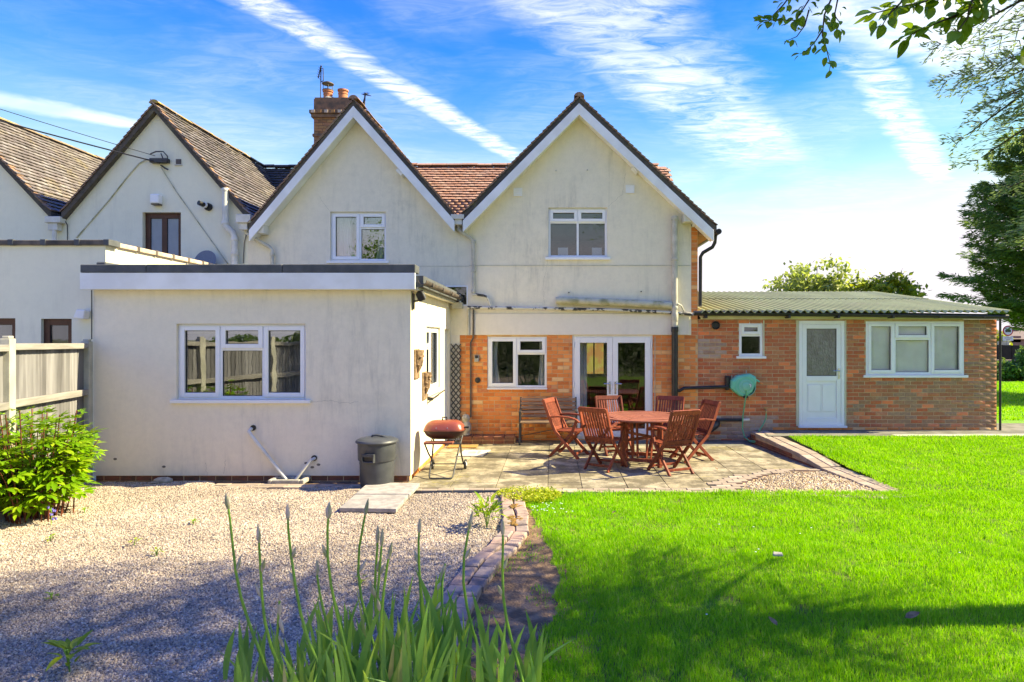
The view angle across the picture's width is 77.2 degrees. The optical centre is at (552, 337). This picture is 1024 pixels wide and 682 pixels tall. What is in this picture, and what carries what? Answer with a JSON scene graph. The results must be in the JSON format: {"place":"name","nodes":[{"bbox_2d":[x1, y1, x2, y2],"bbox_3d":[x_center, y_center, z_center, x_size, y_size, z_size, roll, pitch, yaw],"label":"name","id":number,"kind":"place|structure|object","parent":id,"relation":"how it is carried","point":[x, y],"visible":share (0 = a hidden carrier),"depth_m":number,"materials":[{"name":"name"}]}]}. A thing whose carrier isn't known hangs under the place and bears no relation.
{"place":"outdoors","nodes":[
{"label":"outdoors","id":0,"kind":"place"},
{"bbox_2d":[93,480,407,488],"bbox_3d":[-5.110,2.075,8.850,6.180,0.090,0.500,0,0,0],"label":"soil strip","id":1,"kind":"object","parent":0,"point":[305,483],"visible":0.11,"depth_m":8.97,"materials":[{"name":"brown soil"}]},
{"bbox_2d":[268,476,310,483],"bbox_3d":[-3.644,1.995,8.850,0.497,0.110,0.260,0,0,0],"label":"gully","id":2,"kind":"object","parent":1,"relation":"on","point":[289,480],"visible":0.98,"depth_m":8.73,"materials":[{"name":"stone"}]},
{"bbox_2d":[355,434,398,486],"bbox_3d":[-2.390,1.653,8.700,0.570,0.694,0.599,0,0,0],"label":"dustbin","id":3,"kind":"object","parent":1,"relation":"on","point":[376,456],"visible":0.94,"depth_m":8.50,"materials":[{"name":"grey plastic"}]},
{"bbox_2d":[0,480,502,681],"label":"gravel","id":4,"kind":"structure","parent":0,"point":[173,612],"depth_m":5.53,"materials":[{"name":"beige gravel"}]},
{"bbox_2d":[0,336,92,520],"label":"fence","id":5,"kind":"object","parent":4,"relation":"on","point":[58,376],"visible":0.62,"depth_m":7.88,"materials":[{"name":"wood"}]},
{"bbox_2d":[44,533,55,541],"bbox_3d":[-4.923,1.975,6.283,0.103,0.072,0.114,0,0,33],"label":"weed","id":6,"kind":"object","parent":4,"relation":"on","point":[50,538],"visible":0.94,"depth_m":6.28,"materials":[{"name":"green plant"}]},
{"bbox_2d":[47,506,56,524],"bbox_3d":[-5.362,1.908,6.861,0.080,0.205,0.088,0,0,27],"label":"bluebell","id":7,"kind":"object","parent":4,"relation":"on","point":[51,513],"visible":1,"depth_m":6.85,"materials":[{"name":"purple plant"}]},
{"bbox_2d":[44,592,59,598],"bbox_3d":[-3.831,1.976,4.891,0.106,0.069,0.115,0,0,-44],"label":"weed","id":8,"kind":"object","parent":4,"relation":"on","point":[50,594],"visible":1,"depth_m":4.88,"materials":[{"name":"green plant"}]},
{"bbox_2d":[0,405,108,524],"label":"peony bush","id":9,"kind":"object","parent":4,"relation":"on","point":[62,468],"visible":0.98,"depth_m":6.98,"materials":[{"name":"green plant"}]},
{"bbox_2d":[43,629,101,671],"bbox_3d":[-2.905,1.910,3.856,0.286,0.201,0.349,0,0,26],"label":"weed","id":10,"kind":"object","parent":4,"relation":"on","point":[67,645],"visible":1,"depth_m":3.85,"materials":[{"name":"green plant"}]},
{"bbox_2d":[151,547,163,555],"bbox_3d":[-3.648,1.973,5.875,0.120,0.075,0.102,0,0,21],"label":"weed","id":11,"kind":"object","parent":4,"relation":"on","point":[155,551],"visible":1,"depth_m":5.88,"materials":[{"name":"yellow plant"}]},
{"bbox_2d":[150,477,172,483],"bbox_3d":[-5.395,1.970,8.850,0.264,0.080,0.160,0,0,0],"label":"stone block","id":12,"kind":"object","parent":4,"relation":"on","point":[159,480],"depth_m":8.81,"materials":[{"name":"grey stone"}]},
{"bbox_2d":[340,494,407,512],"bbox_3d":[-2.126,1.974,7.632,0.679,0.048,0.667,0,0,0],"label":"paving slab","id":13,"kind":"object","parent":4,"relation":"on","point":[388,503],"depth_m":7.57,"materials":[{"name":"grey concrete"}]},
{"bbox_2d":[356,483,419,497],"bbox_3d":[-2.137,1.974,8.318,0.704,0.048,0.651,0,0,0],"label":"paving slab","id":14,"kind":"object","parent":4,"relation":"on","point":[409,489],"depth_m":8.27,"materials":[{"name":"grey concrete"}]},
{"bbox_2d":[216,493,575,681],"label":"iris clump","id":15,"kind":"object","parent":4,"relation":"on","point":[434,653],"visible":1,"depth_m":3.39,"materials":[{"name":"green plant"}]},
{"bbox_2d":[467,491,508,527],"bbox_3d":[-0.688,1.832,6.775,0.459,0.357,0.452,0,0,0],"label":"herb plant","id":16,"kind":"object","parent":4,"relation":"on","point":[494,506],"visible":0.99,"depth_m":6.78,"materials":[{"name":"green plant"}]},
{"bbox_2d":[462,414,470,435],"bbox_3d":[-1.660,1.658,12.200,0.210,0.400,0.207,0,0,0],"label":"stone ornament","id":17,"kind":"object","parent":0,"point":[465,419],"visible":0.86,"depth_m":12.14,"materials":[{"name":"grey stone"}]},
{"bbox_2d":[0,0,1023,330],"label":"sky","id":18,"kind":"structure","parent":0,"point":[792,162],"materials":[{"name":"blue"}]},
{"bbox_2d":[214,468,821,495],"bbox_3d":[-0.198,2.024,8.634,8.719,0.072,1.389,0,0,-7],"label":"edging","id":19,"kind":"object","parent":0,"point":[737,481],"visible":0.61,"depth_m":8.55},
{"bbox_2d":[466,501,601,681],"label":"soil","id":20,"kind":"structure","parent":0,"point":[525,577],"depth_m":4.94,"materials":[{"name":"brown soil"}]},
{"bbox_2d":[440,491,528,678],"bbox_3d":[-0.582,2.022,5.592,0.563,0.155,5.172,0,0,4],"label":"brick edging","id":21,"kind":"object","parent":20,"relation":"on","point":[482,567],"visible":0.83,"depth_m":5.63,"materials":[{"name":"brick"}]},
{"bbox_2d":[496,485,562,504],"bbox_3d":[-0.295,1.947,7.970,0.864,0.120,0.711,0,0,0],"label":"ground cover","id":22,"kind":"object","parent":20,"relation":"on","point":[524,495],"visible":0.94,"depth_m":7.97,"materials":[{"name":"plant"}]},
{"bbox_2d":[408,440,814,489],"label":"patio","id":23,"kind":"structure","parent":0,"point":[530,463],"depth_m":9.86,"materials":[{"name":"beige stone"}]},
{"bbox_2d":[423,417,468,478],"bbox_3d":[-1.573,1.582,9.420,0.665,0.833,0.823,0,0,0],"label":"barbecue","id":24,"kind":"object","parent":23,"relation":"on","point":[442,428],"visible":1,"depth_m":9.29,"materials":[{"name":"red metal"}]},
{"bbox_2d":[447,445,477,447],"bbox_3d":[-1.650,1.987,11.695,0.540,0.018,0.290,0,0,0],"label":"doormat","id":25,"kind":"object","parent":23,"relation":"attached to","point":[463,446],"visible":0.86,"depth_m":11.63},
{"bbox_2d":[458,450,490,456],"bbox_3d":[-1.365,1.988,11.040,0.530,0.016,0.580,0,0,0],"label":"drain cover","id":26,"kind":"object","parent":23,"relation":"attached to","point":[473,453],"visible":0.98,"depth_m":10.96,"materials":[{"name":"grey concrete"}]},
{"bbox_2d":[519,397,577,444],"bbox_3d":[-0.090,1.574,12.154,1.105,0.854,0.494,0,0,0],"label":"bench","id":27,"kind":"object","parent":23,"relation":"on","point":[521,415],"visible":0.75,"depth_m":12.28,"materials":[{"name":"wood"}]},
{"bbox_2d":[542,397,589,459],"bbox_3d":[0.221,1.527,10.872,0.682,0.980,0.508,0,0,24],"label":"garden chair","id":28,"kind":"object","parent":23,"relation":"on","point":[555,416],"visible":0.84,"depth_m":10.83,"materials":[{"name":"red wood"}]},
{"bbox_2d":[578,406,627,472],"bbox_3d":[0.769,1.527,9.776,0.508,0.980,0.682,0,0,35],"label":"garden chair","id":29,"kind":"object","parent":23,"relation":"on","point":[602,438],"visible":1,"depth_m":9.64,"materials":[{"name":"red wood"}]},
{"bbox_2d":[595,395,630,455],"bbox_3d":[1.067,1.527,11.173,0.508,0.980,0.682,0,0,-14],"label":"garden chair","id":30,"kind":"object","parent":23,"relation":"on","point":[605,398],"visible":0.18,"depth_m":11.39,"materials":[{"name":"red wood"}]},
{"bbox_2d":[600,411,683,467],"bbox_3d":[1.420,1.620,10.180,1.360,0.760,1.360,0,0,0],"label":"garden table","id":31,"kind":"object","parent":23,"relation":"on","point":[652,418],"visible":0.82,"depth_m":10.07,"materials":[{"name":"red wood"}]},
{"bbox_2d":[648,395,684,456],"bbox_3d":[1.962,1.527,11.100,0.508,0.980,0.682,0,0,24],"label":"garden chair","id":32,"kind":"object","parent":23,"relation":"on","point":[670,398],"visible":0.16,"depth_m":11.31,"materials":[{"name":"red wood"}]},
{"bbox_2d":[646,409,700,476],"bbox_3d":[1.782,1.527,9.480,0.508,0.980,0.682,0,0,-24],"label":"garden chair","id":33,"kind":"object","parent":23,"relation":"on","point":[675,440],"visible":0.98,"depth_m":9.33,"materials":[{"name":"red wood"}]},
{"bbox_2d":[669,399,720,462],"bbox_3d":[2.332,1.527,10.517,0.682,0.980,0.508,0,0,-18],"label":"garden chair","id":34,"kind":"object","parent":23,"relation":"on","point":[709,409],"visible":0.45,"depth_m":10.47,"materials":[{"name":"red wood"}]},
{"bbox_2d":[449,439,893,494],"bbox_3d":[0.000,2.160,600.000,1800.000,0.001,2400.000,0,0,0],"label":"ground","id":35,"kind":"structure","parent":0,"point":[838,463],"depth_m":10.81,"materials":[{"name":"brown gravel"}]},
{"bbox_2d":[0,117,104,239],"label":"end house","id":36,"kind":"structure","parent":35,"relation":"on","point":[43,178],"depth_m":12.83,"materials":[{"name":"tile"}]},
{"bbox_2d":[0,239,215,479],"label":"neighbour extension","id":37,"kind":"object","parent":35,"relation":"on","point":[44,298],"visible":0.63,"depth_m":9.30,"materials":[{"name":"white paint"}]},
{"bbox_2d":[0,318,67,342],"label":"window","id":38,"kind":"structure","parent":37,"relation":"in","point":[7,325],"depth_m":9.54,"materials":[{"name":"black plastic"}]},
{"bbox_2d":[44,319,71,342],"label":"window","id":39,"kind":"structure","parent":37,"relation":"in","point":[50,325],"depth_m":9.35,"materials":[{"name":"black plastic"}]},
{"bbox_2d":[59,99,296,263],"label":"neighbour house","id":40,"kind":"structure","parent":35,"relation":"on","point":[192,190],"depth_m":12.50,"materials":[{"name":"white paint"}]},
{"bbox_2d":[0,120,153,161],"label":"overhead wire","id":41,"kind":"object","parent":40,"relation":"attached to","point":[75,141],"visible":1,"depth_m":11.64,"materials":[{"name":"black plastic"}]},
{"bbox_2d":[0,109,154,155],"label":"overhead wire","id":42,"kind":"object","parent":40,"relation":"attached to","point":[75,132],"visible":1,"depth_m":11.65,"materials":[{"name":"black plastic"}]},
{"bbox_2d":[145,213,180,255],"bbox_3d":[-7.645,-1.850,12.629,0.750,1.200,0.070,0,0,0],"label":"window","id":43,"kind":"structure","parent":40,"relation":"in","point":[162,230],"depth_m":12.61,"materials":[{"name":"brown wood"}]},
{"bbox_2d":[195,250,215,263],"bbox_3d":[-6.658,-1.473,12.252,0.354,0.418,0.446,0,0,-33],"label":"satellite dish","id":44,"kind":"object","parent":40,"relation":"attached to","point":[208,256],"visible":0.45,"depth_m":12.30,"materials":[{"name":"grey metal"}]},
{"bbox_2d":[80,262,469,481],"bbox_3d":[-4.091,0.535,10.667,4.942,3.230,3.664,0,0,0],"label":"extension","id":45,"kind":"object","parent":35,"relation":"on","point":[237,372],"visible":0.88,"depth_m":9.00,"materials":[{"name":"white paint"}]},
{"bbox_2d":[170,324,310,402],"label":"window","id":46,"kind":"structure","parent":45,"relation":"in","point":[217,361],"depth_m":9.06,"materials":[{"name":"white plastic"}]},
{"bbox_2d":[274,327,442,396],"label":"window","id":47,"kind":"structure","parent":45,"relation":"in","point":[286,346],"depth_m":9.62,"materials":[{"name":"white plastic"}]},
{"bbox_2d":[414,349,423,378],"bbox_3d":[-1.953,0.383,9.350,0.150,0.435,0.300,0,0,0],"label":"wall planter","id":48,"kind":"object","parent":45,"relation":"attached to","point":[418,358],"visible":1,"depth_m":9.26,"materials":[{"name":"ceramic"}]},
{"bbox_2d":[412,290,425,309],"bbox_3d":[-1.901,-0.541,9.090,0.194,0.283,0.165,0,0,0],"label":"flood light","id":49,"kind":"object","parent":45,"relation":"attached to","point":[420,296],"visible":1,"depth_m":9.05,"materials":[{"name":"black plastic"}]},
{"bbox_2d":[422,371,431,399],"bbox_3d":[-1.953,0.743,9.920,0.150,0.435,0.300,0,0,0],"label":"wall planter","id":50,"kind":"object","parent":45,"relation":"attached to","point":[426,379],"visible":0.99,"depth_m":9.84,"materials":[{"name":"ceramic"}]},
{"bbox_2d":[444,329,445,418],"bbox_3d":[-2.095,0.880,12.090,0.070,2.080,0.580,0,0,0],"label":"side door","id":51,"kind":"structure","parent":45,"relation":"in","point":[444,329],"depth_m":12.27,"materials":[{"name":"white plastic"}]},
{"bbox_2d":[450,344,460,420],"bbox_3d":[-1.887,1.020,12.450,0.212,1.814,0.032,0,0,0],"label":"trellis","id":52,"kind":"object","parent":45,"relation":"attached to","point":[455,381],"visible":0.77,"depth_m":12.43,"materials":[{"name":"wood"}]},
{"bbox_2d":[236,81,728,443],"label":"house","id":53,"kind":"structure","parent":35,"relation":"on","point":[559,253],"depth_m":12.50,"materials":[{"name":"white paint"}]},
{"bbox_2d":[317,65,323,96],"bbox_3d":[-5.953,-6.442,16.400,0.157,1.076,0.240,0,0,0],"label":"aerial","id":54,"kind":"object","parent":53,"relation":"attached to","point":[320,70],"visible":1,"depth_m":16.39,"materials":[{"name":"metal"}]},
{"bbox_2d":[326,212,388,262],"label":"window","id":55,"kind":"structure","parent":53,"relation":"in","point":[346,227],"depth_m":12.56,"materials":[{"name":"white plastic"}]},
{"bbox_2d":[362,92,370,104],"bbox_3d":[-4.666,-5.860,16.000,0.247,0.586,0.057,0,0,0],"label":"aerial","id":56,"kind":"object","parent":53,"relation":"attached to","point":[364,99],"visible":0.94,"depth_m":15.99,"materials":[{"name":"metal"}]},
{"bbox_2d":[446,285,467,305],"bbox_3d":[-1.880,-0.820,12.535,0.440,0.400,0.070,0,0,0],"label":"window","id":57,"kind":"structure","parent":53,"relation":"in","point":[466,304],"depth_m":12.50,"materials":[{"name":"white plastic"}]},
{"bbox_2d":[474,355,478,361],"bbox_3d":[-1.485,0.405,12.470,0.090,0.130,0.075,0,0,0],"label":"key safe","id":58,"kind":"object","parent":53,"relation":"attached to","point":[476,358],"visible":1,"depth_m":12.44,"materials":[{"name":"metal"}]},
{"bbox_2d":[487,337,546,389],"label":"window","id":59,"kind":"structure","parent":53,"relation":"in","point":[529,353],"depth_m":12.74,"materials":[{"name":"white plastic"}]},
{"bbox_2d":[545,208,609,259],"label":"window","id":60,"kind":"structure","parent":53,"relation":"in","point":[564,224],"depth_m":12.56,"materials":[{"name":"white plastic"}]},
{"bbox_2d":[693,291,1011,440],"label":"outbuilding","id":61,"kind":"structure","parent":35,"relation":"on","point":[841,360],"depth_m":12.52,"materials":[{"name":"brown brick"}]},
{"bbox_2d":[729,370,762,442],"bbox_3d":[3.753,1.311,12.354,0.638,1.363,0.434,0,0,42],"label":"hose reel","id":62,"kind":"object","parent":61,"relation":"attached to","point":[743,385],"visible":0.98,"depth_m":12.31,"materials":[{"name":"green plastic"}]},
{"bbox_2d":[736,322,765,358],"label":"window","id":63,"kind":"structure","parent":61,"relation":"in","point":[750,334],"depth_m":12.52,"materials":[{"name":"white plastic"}]},
{"bbox_2d":[758,407,767,431],"bbox_3d":[4.056,1.576,12.337,0.100,0.442,0.387,0,0,35],"label":"garden tap","id":64,"kind":"object","parent":61,"relation":"attached to","point":[765,418],"visible":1,"depth_m":12.36,"materials":[{"name":"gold metal"}]},
{"bbox_2d":[798,321,846,427],"bbox_3d":[5.263,0.715,12.518,0.945,2.090,0.125,0,0,0],"label":"door","id":65,"kind":"structure","parent":61,"relation":"in","point":[821,343],"depth_m":12.52,"materials":[{"name":"white plastic"}]},
{"bbox_2d":[863,321,967,377],"bbox_3d":[7.080,0.215,12.546,2.040,1.270,0.141,0,0,0],"label":"window","id":66,"kind":"structure","parent":61,"relation":"in","point":[894,349],"depth_m":12.57,"materials":[{"name":"white plastic"}]},
{"bbox_2d":[997,341,1009,344],"bbox_3d":[26.270,0.326,37.320,0.681,0.237,0.040,0,0,0],"label":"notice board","id":67,"kind":"object","parent":35,"relation":"on","point":[1003,342],"visible":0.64,"depth_m":37.30,"materials":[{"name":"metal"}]},
{"bbox_2d":[997,330,1014,344],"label":"distant bush","id":68,"kind":"object","parent":35,"relation":"on","point":[1002,335],"visible":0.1,"depth_m":59.60,"materials":[{"name":"green plant"}]},
{"bbox_2d":[1003,326,1012,344],"bbox_3d":[26.299,0.700,37.027,0.610,2.800,0.122,0,0,0],"label":"road sign","id":69,"kind":"object","parent":35,"relation":"on","point":[1007,337],"visible":0.75,"depth_m":36.98,"materials":[{"name":"metal"}]},
{"bbox_2d":[997,345,1019,359],"bbox_3d":[31.175,1.144,30.035,24.350,1.712,0.070,0,0,0],"label":"dark fence","id":70,"kind":"object","parent":35,"relation":"on","point":[1008,352],"visible":0.12,"depth_m":30.02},
{"bbox_2d":[997,327,1023,345],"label":"bungalow","id":71,"kind":"object","parent":35,"relation":"on","point":[1017,335],"visible":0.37,"depth_m":110.00,"materials":[{"name":"white plastic"}]},
{"bbox_2d":[526,438,1023,681],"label":"lawn","id":72,"kind":"structure","parent":0,"point":[761,619],"depth_m":5.04,"materials":[{"name":"green plant"}]},
{"bbox_2d":[769,617,776,624],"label":"fallen leaf","id":73,"kind":"object","parent":72,"relation":"on","point":[773,620],"visible":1,"depth_m":4.37,"materials":[{"name":"grey plant"}]},
{"bbox_2d":[773,552,782,555],"bbox_3d":[2.018,1.942,5.745,0.091,0.025,0.064,0,0,10],"label":"stone","id":74,"kind":"object","parent":72,"relation":"on","point":[777,554],"visible":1,"depth_m":5.72,"materials":[{"name":"white stone"}]},
{"bbox_2d":[741,471,888,498],"bbox_3d":[3.340,2.012,8.760,1.760,0.001,1.600,0,0,0],"label":"pebble bed","id":75,"kind":"object","parent":72,"relation":"on","point":[798,480],"visible":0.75,"depth_m":8.76,"materials":[{"name":"beige gravel"}]},
{"bbox_2d":[748,431,917,497],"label":"wall","id":76,"kind":"structure","parent":72,"relation":"on","point":[782,446],"depth_m":10.25,"materials":[{"name":"beige brick"}]},
{"bbox_2d":[753,0,1023,77],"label":"overhanging tree","id":77,"kind":"object","parent":72,"relation":"on","point":[978,10],"visible":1,"depth_m":3.03,"materials":[{"name":"green plant"}]},
{"bbox_2d":[905,611,919,617],"bbox_3d":[2.501,1.928,4.451,0.100,0.036,0.060,-6,17,0],"label":"fallen leaf","id":78,"kind":"object","parent":72,"relation":"on","point":[911,614],"visible":1,"depth_m":4.46,"materials":[{"name":"grey plant"}]},
{"bbox_2d":[914,0,1023,251],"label":"deciduous tree","id":79,"kind":"object","parent":72,"relation":"on","point":[1007,94],"visible":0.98,"depth_m":5.87,"materials":[{"name":"green plant"}]},
{"bbox_2d":[756,423,1023,435],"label":"path","id":80,"kind":"structure","parent":0,"point":[1012,428],"depth_m":12.30,"materials":[{"name":"concrete"}]},
{"bbox_2d":[893,434,1023,435],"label":"path edge","id":81,"kind":"object","parent":80,"relation":"on","point":[954,434],"visible":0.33,"depth_m":11.89,"materials":[{"name":"concrete"}]},
{"bbox_2d":[771,436,1017,451],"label":"path","id":82,"kind":"structure","parent":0,"point":[793,440],"depth_m":11.76,"materials":[{"name":"concrete"}]},
{"bbox_2d":[997,381,1023,422],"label":"back lawn","id":83,"kind":"structure","parent":0,"point":[1012,421],"depth_m":14.88,"materials":[{"name":"green plant"}]},
{"bbox_2d":[762,254,873,291],"bbox_3d":[9.319,-0.478,23.130,3.917,4.964,3.150,0,0,0],"label":"tree","id":84,"kind":"object","parent":83,"relation":"on","point":[800,273],"visible":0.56,"depth_m":22.41,"materials":[{"name":"green plant"}]},
{"bbox_2d":[844,270,930,312],"bbox_3d":[11.533,-0.201,21.817,2.926,4.410,2.743,0,0,0],"label":"tree","id":85,"kind":"object","parent":83,"relation":"on","point":[893,282],"visible":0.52,"depth_m":21.75,"materials":[{"name":"green plant"}]},
{"bbox_2d":[936,125,1023,331],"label":"conifer tree","id":86,"kind":"object","parent":83,"relation":"on","point":[1002,209],"visible":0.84,"depth_m":20.37,"materials":[{"name":"green plant"}]},
{"bbox_2d":[997,357,1023,380],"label":"garden shrub","id":87,"kind":"object","parent":83,"relation":"on","point":[1007,371],"visible":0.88,"depth_m":26.70,"materials":[{"name":"green plant"}]},
{"bbox_2d":[1011,345,1023,362],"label":"garden shrub","id":88,"kind":"object","parent":83,"relation":"on","point":[1019,355],"visible":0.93,"depth_m":26.93,"materials":[{"name":"green plant"}]}
]}

